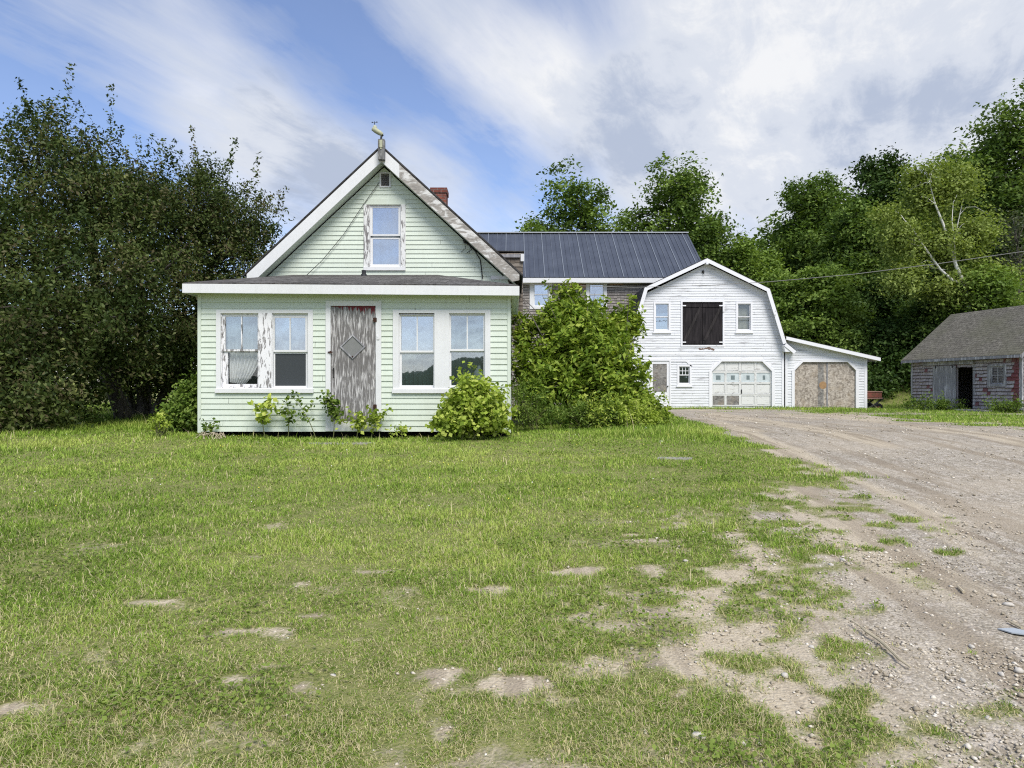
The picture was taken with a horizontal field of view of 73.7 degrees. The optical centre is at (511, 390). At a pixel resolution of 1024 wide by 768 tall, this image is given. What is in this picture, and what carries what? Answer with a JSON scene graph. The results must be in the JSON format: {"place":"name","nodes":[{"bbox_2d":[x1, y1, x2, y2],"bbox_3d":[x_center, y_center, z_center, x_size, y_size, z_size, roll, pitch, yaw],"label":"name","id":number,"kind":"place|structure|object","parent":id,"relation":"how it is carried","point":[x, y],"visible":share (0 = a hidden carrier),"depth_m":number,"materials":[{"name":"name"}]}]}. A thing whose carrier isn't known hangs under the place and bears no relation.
{"place":"outdoors","nodes":[
{"label":"outdoors","id":0,"kind":"place"},
{"bbox_2d":[0,255,1023,767],"bbox_3d":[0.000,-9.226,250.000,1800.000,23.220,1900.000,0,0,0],"label":"ground","id":1,"kind":"structure","parent":0,"point":[934,439],"depth_m":4.43,"materials":[{"name":"green plant"}]},
{"bbox_2d":[0,260,196,410],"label":"dark thicket","id":2,"kind":"object","parent":1,"relation":"on","point":[107,399],"depth_m":22.02,"materials":[{"name":"green plant"}]},
{"bbox_2d":[0,63,224,433],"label":"crabapple tree","id":3,"kind":"object","parent":1,"relation":"on","point":[90,324],"visible":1,"depth_m":14.29,"materials":[{"name":"green plant"}]},
{"bbox_2d":[147,409,172,436],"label":"leafy weed","id":4,"kind":"object","parent":1,"relation":"on","point":[160,424],"visible":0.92,"depth_m":11.85,"materials":[{"name":"green plant"}]},
{"bbox_2d":[141,357,197,432],"bbox_3d":[-6.119,0.159,12.684,1.314,1.592,1.141,0,0,-35],"label":"corner shrub","id":5,"kind":"object","parent":1,"relation":"on","point":[183,412],"visible":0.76,"depth_m":12.54,"materials":[{"name":"green plant"}]},
{"bbox_2d":[69,125,294,415],"bbox_3d":[-8.504,-2.982,17.801,6.050,8.251,4.399,0,0,0],"label":"crabapple tree","id":6,"kind":"object","parent":1,"relation":"on","point":[212,218],"visible":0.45,"depth_m":17.55,"materials":[{"name":"green plant"}]},
{"bbox_2d":[198,417,219,436],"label":"wall plant","id":7,"kind":"object","parent":1,"relation":"on","point":[209,427],"depth_m":12.05,"materials":[{"name":"green plant"}]},
{"bbox_2d":[196,432,225,439],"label":"dry stalks","id":8,"kind":"object","parent":1,"relation":"on","point":[218,436],"visible":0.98,"depth_m":11.54,"materials":[{"name":"beige plant"}]},
{"bbox_2d":[247,393,279,437],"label":"wall plant","id":9,"kind":"object","parent":1,"relation":"on","point":[262,417],"depth_m":11.92,"materials":[{"name":"green plant"}]},
{"bbox_2d":[277,397,297,439],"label":"wall plant","id":10,"kind":"object","parent":1,"relation":"on","point":[284,413],"depth_m":12.02,"materials":[{"name":"green plant"}]},
{"bbox_2d":[287,390,315,437],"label":"wall plant","id":11,"kind":"object","parent":1,"relation":"on","point":[303,408],"depth_m":11.98,"materials":[{"name":"green plant"}]},
{"bbox_2d":[310,389,349,438],"bbox_3d":[-3.175,0.448,11.939,0.700,0.929,0.300,0,0,0],"label":"wall plant","id":12,"kind":"object","parent":1,"relation":"on","point":[334,411],"depth_m":11.93,"materials":[{"name":"green plant"}]},
{"bbox_2d":[309,442,374,444],"bbox_3d":[-2.811,0.893,11.227,1.100,0.060,0.370,0,0,0],"label":"flat stone","id":13,"kind":"object","parent":1,"relation":"on","point":[360,443],"visible":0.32,"depth_m":11.08,"materials":[{"name":"stone"}]},
{"bbox_2d":[182,139,523,437],"bbox_3d":[-2.758,-2.319,17.464,6.142,6.806,11.072,0,0,0],"label":"farmhouse","id":14,"kind":"object","parent":1,"relation":"on","point":[398,304],"visible":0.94,"depth_m":12.22,"materials":[{"name":"green paint"}]},
{"bbox_2d":[221,313,257,387],"bbox_3d":[-4.858,-0.708,12.284,0.675,1.329,0.176,0,0,0],"label":"window","id":15,"kind":"structure","parent":14,"relation":"in","point":[242,328],"depth_m":12.34,"materials":[{"name":"white paint"}]},
{"bbox_2d":[272,313,307,387],"bbox_3d":[-3.960,-0.703,12.277,0.643,1.340,0.162,0,0,0],"label":"window","id":16,"kind":"structure","parent":14,"relation":"in","point":[289,330],"depth_m":12.25,"materials":[{"name":"white paint"}]},
{"bbox_2d":[307,183,378,274],"bbox_3d":[-3.755,-3.525,15.042,1.669,2.126,0.027,0,0,-1],"label":"gable cable","id":17,"kind":"object","parent":14,"relation":"on","point":[345,231],"visible":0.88,"depth_m":15.04,"materials":[{"name":"black rubber"}]},
{"bbox_2d":[328,306,376,420],"bbox_3d":[-2.845,-0.474,12.194,0.870,2.059,0.102,0,0,0],"label":"door","id":18,"kind":"structure","parent":14,"relation":"in","point":[353,328],"depth_m":12.19,"materials":[{"name":"wood"}]},
{"bbox_2d":[372,121,383,138],"bbox_3d":[-2.890,-5.582,14.680,0.268,0.397,0.109,0,0,0],"label":"roof ornament","id":19,"kind":"object","parent":14,"relation":"on","point":[376,130],"visible":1,"depth_m":14.64,"materials":[{"name":"metal"}]},
{"bbox_2d":[370,205,400,266],"bbox_3d":[-2.802,-3.407,15.218,0.691,1.381,0.244,0,0,0],"label":"window","id":20,"kind":"structure","parent":14,"relation":"in","point":[385,224],"depth_m":15.31,"materials":[{"name":"glass"}]},
{"bbox_2d":[399,314,433,387],"bbox_3d":[-1.702,-0.692,12.313,0.637,1.318,0.234,0,0,0],"label":"window","id":21,"kind":"structure","parent":14,"relation":"in","point":[416,331],"depth_m":12.35,"materials":[{"name":"white paint"}]},
{"bbox_2d":[449,313,484,387],"bbox_3d":[-0.801,-0.703,12.335,0.643,1.340,0.278,0,0,0],"label":"window","id":22,"kind":"structure","parent":14,"relation":"in","point":[466,330],"depth_m":12.35,"materials":[{"name":"white paint"}]},
{"bbox_2d":[463,239,482,278],"bbox_3d":[-0.878,-2.885,15.044,0.488,0.865,0.140,0,0,0],"label":"service cable","id":23,"kind":"object","parent":14,"relation":"hanging from","point":[477,255],"visible":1,"depth_m":15.03,"materials":[{"name":"black rubber"}]},
{"bbox_2d":[473,366,482,379],"bbox_3d":[-0.598,-0.244,12.380,0.220,0.400,0.220,0,0,0],"label":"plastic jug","id":24,"kind":"object","parent":14,"relation":"in","point":[476,371],"visible":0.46,"depth_m":12.31,"materials":[{"name":"white plastic"}]},
{"bbox_2d":[528,251,1023,287],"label":"overhead wire","id":25,"kind":"object","parent":14,"relation":"attached to","point":[794,279],"visible":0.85,"depth_m":22.57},
{"bbox_2d":[335,409,375,437],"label":"wall plant","id":26,"kind":"object","parent":1,"relation":"on","point":[361,418],"depth_m":12.00,"materials":[{"name":"green plant"}]},
{"bbox_2d":[34,434,701,506],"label":"lawn flowers","id":27,"kind":"object","parent":1,"relation":"on","point":[331,465],"visible":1,"depth_m":8.01,"materials":[{"name":"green plant"}]},
{"bbox_2d":[366,404,393,438],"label":"wall plant","id":28,"kind":"object","parent":1,"relation":"on","point":[377,417],"depth_m":12.00,"materials":[{"name":"green plant"}]},
{"bbox_2d":[384,421,410,438],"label":"wall plant","id":29,"kind":"object","parent":1,"relation":"on","point":[402,429],"depth_m":11.94,"materials":[{"name":"green plant"}]},
{"bbox_2d":[0,433,915,767],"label":"clover","id":30,"kind":"object","parent":1,"relation":"on","point":[654,587],"visible":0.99,"depth_m":4.08,"materials":[{"name":"green plant"}]},
{"bbox_2d":[425,361,519,441],"bbox_3d":[-0.661,0.232,11.588,1.648,1.464,1.072,0,0,0],"label":"round bush","id":31,"kind":"object","parent":1,"relation":"on","point":[469,410],"visible":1,"depth_m":11.37,"materials":[{"name":"green plant"}]},
{"bbox_2d":[515,213,549,231],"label":"tree","id":32,"kind":"object","parent":1,"relation":"on","point":[531,223],"visible":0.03,"depth_m":49.37,"materials":[{"name":"green plant"}]},
{"bbox_2d":[511,372,569,430],"bbox_3d":[0.469,0.268,13.426,1.376,1.248,0.938,0,0,0],"label":"fern clump","id":33,"kind":"object","parent":1,"relation":"on","point":[529,418],"visible":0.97,"depth_m":13.38,"materials":[{"name":"green plant"}]},
{"bbox_2d":[515,154,643,231],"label":"maple tree","id":34,"kind":"object","parent":1,"relation":"on","point":[587,211],"visible":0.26,"depth_m":51.06,"materials":[{"name":"green plant"}]},
{"bbox_2d":[546,390,626,428],"bbox_3d":[1.532,0.455,13.715,1.686,0.951,0.944,0,0,0],"label":"weed clump","id":35,"kind":"object","parent":1,"relation":"on","point":[574,414],"visible":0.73,"depth_m":13.54,"materials":[{"name":"green plant"}]},
{"bbox_2d":[477,232,700,405],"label":"shingled wing","id":36,"kind":"structure","parent":1,"relation":"on","point":[620,263],"depth_m":33.13,"materials":[{"name":"metal"}]},
{"bbox_2d":[534,284,548,305],"bbox_3d":[1.364,-4.472,32.103,0.700,1.104,0.214,0,0,0],"label":"window","id":37,"kind":"structure","parent":36,"relation":"in","point":[539,290],"depth_m":32.14,"materials":[{"name":"glass"}]},
{"bbox_2d":[589,284,603,304],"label":"window","id":38,"kind":"structure","parent":36,"relation":"in","point":[589,284],"depth_m":32.02,"materials":[{"name":"white paint"}]},
{"bbox_2d":[511,278,667,424],"bbox_3d":[1.574,-0.779,15.310,3.659,3.710,2.764,0,0,0],"label":"shrub","id":39,"kind":"object","parent":1,"relation":"on","point":[585,348],"visible":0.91,"depth_m":14.78,"materials":[{"name":"green plant"}]},
{"bbox_2d":[566,380,668,427],"bbox_3d":[2.144,0.349,13.668,2.144,1.129,1.119,0,0,0],"label":"weed clump","id":40,"kind":"object","parent":1,"relation":"on","point":[643,415],"visible":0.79,"depth_m":13.51,"materials":[{"name":"green plant"}]},
{"bbox_2d":[608,359,677,424],"bbox_3d":[2.766,0.104,14.995,1.779,1.678,1.163,0,0,0],"label":"leafy sapling","id":41,"kind":"object","parent":1,"relation":"on","point":[665,413],"visible":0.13,"depth_m":14.78,"materials":[{"name":"green plant"}]},
{"bbox_2d":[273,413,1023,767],"bbox_3d":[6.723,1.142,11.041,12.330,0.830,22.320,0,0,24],"label":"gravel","id":42,"kind":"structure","parent":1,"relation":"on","point":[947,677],"depth_m":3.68,"materials":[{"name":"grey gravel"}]},
{"bbox_2d":[658,457,692,459],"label":"flat slab","id":43,"kind":"structure","parent":1,"relation":"on","point":[681,458],"depth_m":9.54,"materials":[{"name":"stone"}]},
{"bbox_2d":[613,150,743,257],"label":"maple tree","id":44,"kind":"object","parent":1,"relation":"on","point":[683,198],"visible":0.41,"depth_m":50.50,"materials":[{"name":"green plant"}]},
{"bbox_2d":[692,731,705,740],"bbox_3d":[0.784,1.459,2.874,0.061,0.034,0.047,0,0,18],"label":"stone","id":45,"kind":"object","parent":1,"relation":"on","point":[694,733],"visible":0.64,"depth_m":2.86,"materials":[{"name":"white stone"}]},
{"bbox_2d":[683,203,740,269],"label":"tree","id":46,"kind":"object","parent":1,"relation":"on","point":[714,231],"visible":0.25,"depth_m":46.37,"materials":[{"name":"green plant"}]},
{"bbox_2d":[630,258,795,407],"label":"barn","id":47,"kind":"structure","parent":1,"relation":"on","point":[714,344],"depth_m":29.49,"materials":[{"name":"white paint"}]},
{"bbox_2d":[651,361,668,405],"bbox_3d":[6.394,-0.284,29.489,0.793,1.950,0.102,0,0,0],"label":"side door","id":48,"kind":"structure","parent":47,"relation":"in","point":[660,369],"depth_m":29.51,"materials":[{"name":"white paint"}]},
{"bbox_2d":[655,304,668,329],"bbox_3d":[6.479,-3.162,29.558,0.575,1.141,0.124,0,0,0],"label":"window","id":49,"kind":"structure","parent":47,"relation":"in","point":[667,317],"depth_m":29.52,"materials":[{"name":"white paint"}]},
{"bbox_2d":[679,366,689,383],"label":"window","id":50,"kind":"structure","parent":47,"relation":"in","point":[686,380],"depth_m":29.55,"materials":[{"name":"white paint"}]},
{"bbox_2d":[682,303,701,344],"bbox_3d":[7.776,-2.873,29.505,0.889,1.827,0.090,0,0,0],"label":"hayloft door","id":51,"kind":"structure","parent":47,"relation":"in","point":[692,312],"depth_m":29.51,"materials":[{"name":"black wood"}]},
{"bbox_2d":[702,303,723,344],"bbox_3d":[8.686,-2.873,29.505,0.889,1.827,0.090,0,0,0],"label":"hayloft door","id":52,"kind":"structure","parent":47,"relation":"in","point":[711,312],"depth_m":29.51,"materials":[{"name":"black wood"}]},
{"bbox_2d":[712,361,770,406],"bbox_3d":[9.930,-0.237,29.560,2.581,2.021,0.080,0,0,0],"label":"garage door","id":53,"kind":"structure","parent":47,"relation":"in","point":[734,383],"depth_m":29.56,"materials":[{"name":"white paint"}]},
{"bbox_2d":[738,304,750,329],"bbox_3d":[10.029,-3.167,29.583,0.572,1.151,0.174,0,0,0],"label":"window","id":54,"kind":"structure","parent":47,"relation":"in","point":[744,310],"depth_m":29.65,"materials":[{"name":"white paint"}]},
{"bbox_2d":[712,232,778,280],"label":"tree","id":55,"kind":"object","parent":1,"relation":"on","point":[740,250],"visible":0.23,"depth_m":45.26,"materials":[{"name":"green plant"}]},
{"bbox_2d":[752,248,790,335],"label":"tree","id":56,"kind":"object","parent":1,"relation":"on","point":[773,261],"visible":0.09,"depth_m":46.14,"materials":[{"name":"green plant"}]},
{"bbox_2d":[752,265,816,339],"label":"young maple","id":57,"kind":"object","parent":1,"relation":"on","point":[774,287],"visible":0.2,"depth_m":40.19,"materials":[{"name":"green plant"}]},
{"bbox_2d":[781,672,788,677],"bbox_3d":[1.359,1.421,3.399,0.048,0.025,0.040,0,0,-39],"label":"stone","id":58,"kind":"object","parent":1,"relation":"on","point":[784,675],"visible":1,"depth_m":3.39,"materials":[{"name":"white stone"}]},
{"bbox_2d":[754,168,866,296],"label":"maple tree","id":59,"kind":"object","parent":1,"relation":"on","point":[809,204],"visible":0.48,"depth_m":50.71,"materials":[{"name":"green plant"}]},
{"bbox_2d":[605,182,1018,291],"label":"forest","id":60,"kind":"object","parent":1,"relation":"on","point":[766,239],"visible":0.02,"depth_m":53.35,"materials":[{"name":"green plant"}]},
{"bbox_2d":[784,336,880,407],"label":"lean to garage","id":61,"kind":"structure","parent":1,"relation":"on","point":[818,374],"depth_m":29.55,"materials":[{"name":"white paint"}]},
{"bbox_2d":[795,362,826,406],"bbox_3d":[12.925,-0.199,29.582,1.422,2.006,0.040,0,0,0],"label":"boarded door","id":62,"kind":"structure","parent":61,"relation":"in","point":[806,375],"depth_m":29.56,"materials":[{"name":"beige wood"}]},
{"bbox_2d":[818,362,854,407],"bbox_3d":[14.047,-0.199,29.575,1.607,2.006,0.055,0,0,0],"label":"boarded door","id":63,"kind":"structure","parent":61,"relation":"in","point":[839,384],"depth_m":29.56,"materials":[{"name":"beige wood"}]},
{"bbox_2d":[774,264,891,353],"bbox_3d":[17.821,-3.502,38.801,7.538,7.369,7.707,0,0,0],"label":"young maple","id":64,"kind":"object","parent":1,"relation":"on","point":[828,321],"visible":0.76,"depth_m":37.89,"materials":[{"name":"green plant"}]},
{"bbox_2d":[791,195,934,294],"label":"maple tree","id":65,"kind":"object","parent":1,"relation":"on","point":[848,243],"visible":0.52,"depth_m":44.93,"materials":[{"name":"green plant"}]},
{"bbox_2d":[784,304,943,400],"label":"undergrowth","id":66,"kind":"object","parent":1,"relation":"on","point":[887,382],"visible":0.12,"depth_m":34.00,"materials":[{"name":"green plant"}]},
{"bbox_2d":[844,290,900,329],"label":"dark tree","id":67,"kind":"object","parent":1,"relation":"on","point":[868,301],"visible":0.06,"depth_m":41.48,"materials":[{"name":"green plant"}]},
{"bbox_2d":[834,142,915,257],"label":"maple tree","id":68,"kind":"object","parent":1,"relation":"on","point":[880,179],"visible":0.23,"depth_m":58.59,"materials":[{"name":"green plant"}]},
{"bbox_2d":[867,391,883,407],"bbox_3d":[15.806,0.502,30.265,1.019,0.945,0.870,0,0,0],"label":"dump cart","id":69,"kind":"object","parent":1,"relation":"on","point":[873,395],"visible":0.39,"depth_m":29.90,"materials":[{"name":"red metal"}]},
{"bbox_2d":[850,620,910,667],"bbox_3d":[2.007,1.375,3.723,0.039,0.059,0.557,0,0,-2],"label":"wooden stick","id":70,"kind":"object","parent":1,"relation":"on","point":[884,644],"visible":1,"depth_m":3.71,"materials":[{"name":"beige wood"}]},
{"bbox_2d":[852,315,925,377],"bbox_3d":[20.195,-1.898,36.991,5.518,4.720,5.274,0,0,-20],"label":"dark tree","id":71,"kind":"object","parent":1,"relation":"on","point":[889,328],"visible":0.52,"depth_m":35.99,"materials":[{"name":"green plant"}]},
{"bbox_2d":[855,258,933,320],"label":"dark tree","id":72,"kind":"object","parent":1,"relation":"on","point":[884,306],"visible":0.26,"depth_m":41.02,"materials":[{"name":"green plant"}]},
{"bbox_2d":[874,327,926,381],"bbox_3d":[21.113,-1.089,36.331,5.352,4.722,4.597,0,0,-27],"label":"leafy tree","id":73,"kind":"object","parent":1,"relation":"on","point":[908,347],"visible":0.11,"depth_m":35.72,"materials":[{"name":"green plant"}]},
{"bbox_2d":[888,286,947,342],"bbox_3d":[22.844,-2.725,36.774,5.205,6.077,6.374,0,0,17],"label":"leafy tree","id":74,"kind":"object","parent":1,"relation":"on","point":[916,311],"visible":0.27,"depth_m":36.47,"materials":[{"name":"green plant"}]},
{"bbox_2d":[899,389,969,410],"bbox_3d":[15.739,0.447,25.481,2.442,1.066,1.114,0,0,24],"label":"weed clump","id":75,"kind":"object","parent":1,"relation":"on","point":[942,404],"visible":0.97,"depth_m":25.42,"materials":[{"name":"green plant"}]},
{"bbox_2d":[859,140,1023,322],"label":"birch tree","id":76,"kind":"object","parent":1,"relation":"on","point":[955,242],"visible":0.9,"depth_m":34.00,"materials":[{"name":"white plant"}]},
{"bbox_2d":[901,305,1023,410],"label":"shed","id":77,"kind":"structure","parent":1,"relation":"on","point":[973,357],"depth_m":25.88,"materials":[{"name":"grey wood"}]},
{"bbox_2d":[933,365,955,408],"bbox_3d":[16.688,-0.126,26.369,0.040,1.679,1.069,0,0,-12],"label":"sliding door","id":78,"kind":"structure","parent":77,"relation":"in","point":[944,377],"depth_m":26.34,"materials":[{"name":"wood"}]},
{"bbox_2d":[991,366,1002,383],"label":"window","id":79,"kind":"structure","parent":77,"relation":"in","point":[996,371],"depth_m":24.22,"materials":[{"name":"grey glass"}]},
{"bbox_2d":[909,143,1015,283],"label":"maple tree","id":80,"kind":"object","parent":1,"relation":"on","point":[949,153],"visible":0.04,"depth_m":53.63,"materials":[{"name":"green plant"}]},
{"bbox_2d":[954,409,983,411],"bbox_3d":[16.600,0.736,24.603,0.350,0.070,1.300,0,0,-12],"label":"plank","id":81,"kind":"object","parent":1,"relation":"on","point":[974,410],"visible":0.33,"depth_m":24.66,"materials":[{"name":"grey wood"}]},
{"bbox_2d":[916,257,1023,326],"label":"leafy tree","id":82,"kind":"object","parent":1,"relation":"on","point":[993,301],"visible":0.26,"depth_m":33.02,"materials":[{"name":"green plant"}]},
{"bbox_2d":[921,78,1023,294],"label":"maple tree","id":83,"kind":"object","parent":1,"relation":"on","point":[1002,145],"visible":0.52,"depth_m":44.42,"materials":[{"name":"green plant"}]},
{"bbox_2d":[981,394,1023,412],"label":"weed clump","id":84,"kind":"object","parent":1,"relation":"on","point":[1010,406],"visible":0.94,"depth_m":22.56,"materials":[{"name":"green plant"}]},
{"bbox_2d":[989,208,1023,304],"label":"thin tree","id":85,"kind":"object","parent":1,"relation":"on","point":[1016,258],"visible":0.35,"depth_m":36.65,"materials":[{"name":"green plant"}]},
{"bbox_2d":[1002,602,1014,606],"bbox_3d":[3.131,1.353,4.302,0.070,0.028,0.045,0,0,38],"label":"stone","id":86,"kind":"object","parent":1,"relation":"on","point":[1009,604],"visible":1,"depth_m":4.29,"materials":[{"name":"white stone"}]},
{"bbox_2d":[997,628,1023,634],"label":"sheet scrap","id":87,"kind":"object","parent":1,"relation":"on","point":[1015,631],"visible":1,"depth_m":3.89,"materials":[{"name":"white metal"}]},
{"bbox_2d":[1008,620,1023,628],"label":"wood splinter","id":88,"kind":"object","parent":1,"relation":"on","point":[1016,624],"visible":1,"depth_m":3.96,"materials":[{"name":"beige wood"}]},
{"bbox_2d":[1014,667,1023,673],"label":"stone","id":89,"kind":"object","parent":1,"relation":"on","point":[1019,670],"visible":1,"depth_m":3.44,"materials":[{"name":"white stone"}]},
{"bbox_2d":[0,382,1023,767],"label":"grass","id":90,"kind":"structure","parent":0,"point":[136,426],"depth_m":4.67,"materials":[{"name":"green plant"}]},
{"bbox_2d":[0,0,1023,389],"label":"sky","id":91,"kind":"structure","parent":0,"point":[475,98],"materials":[{"name":"blue"}]}
]}

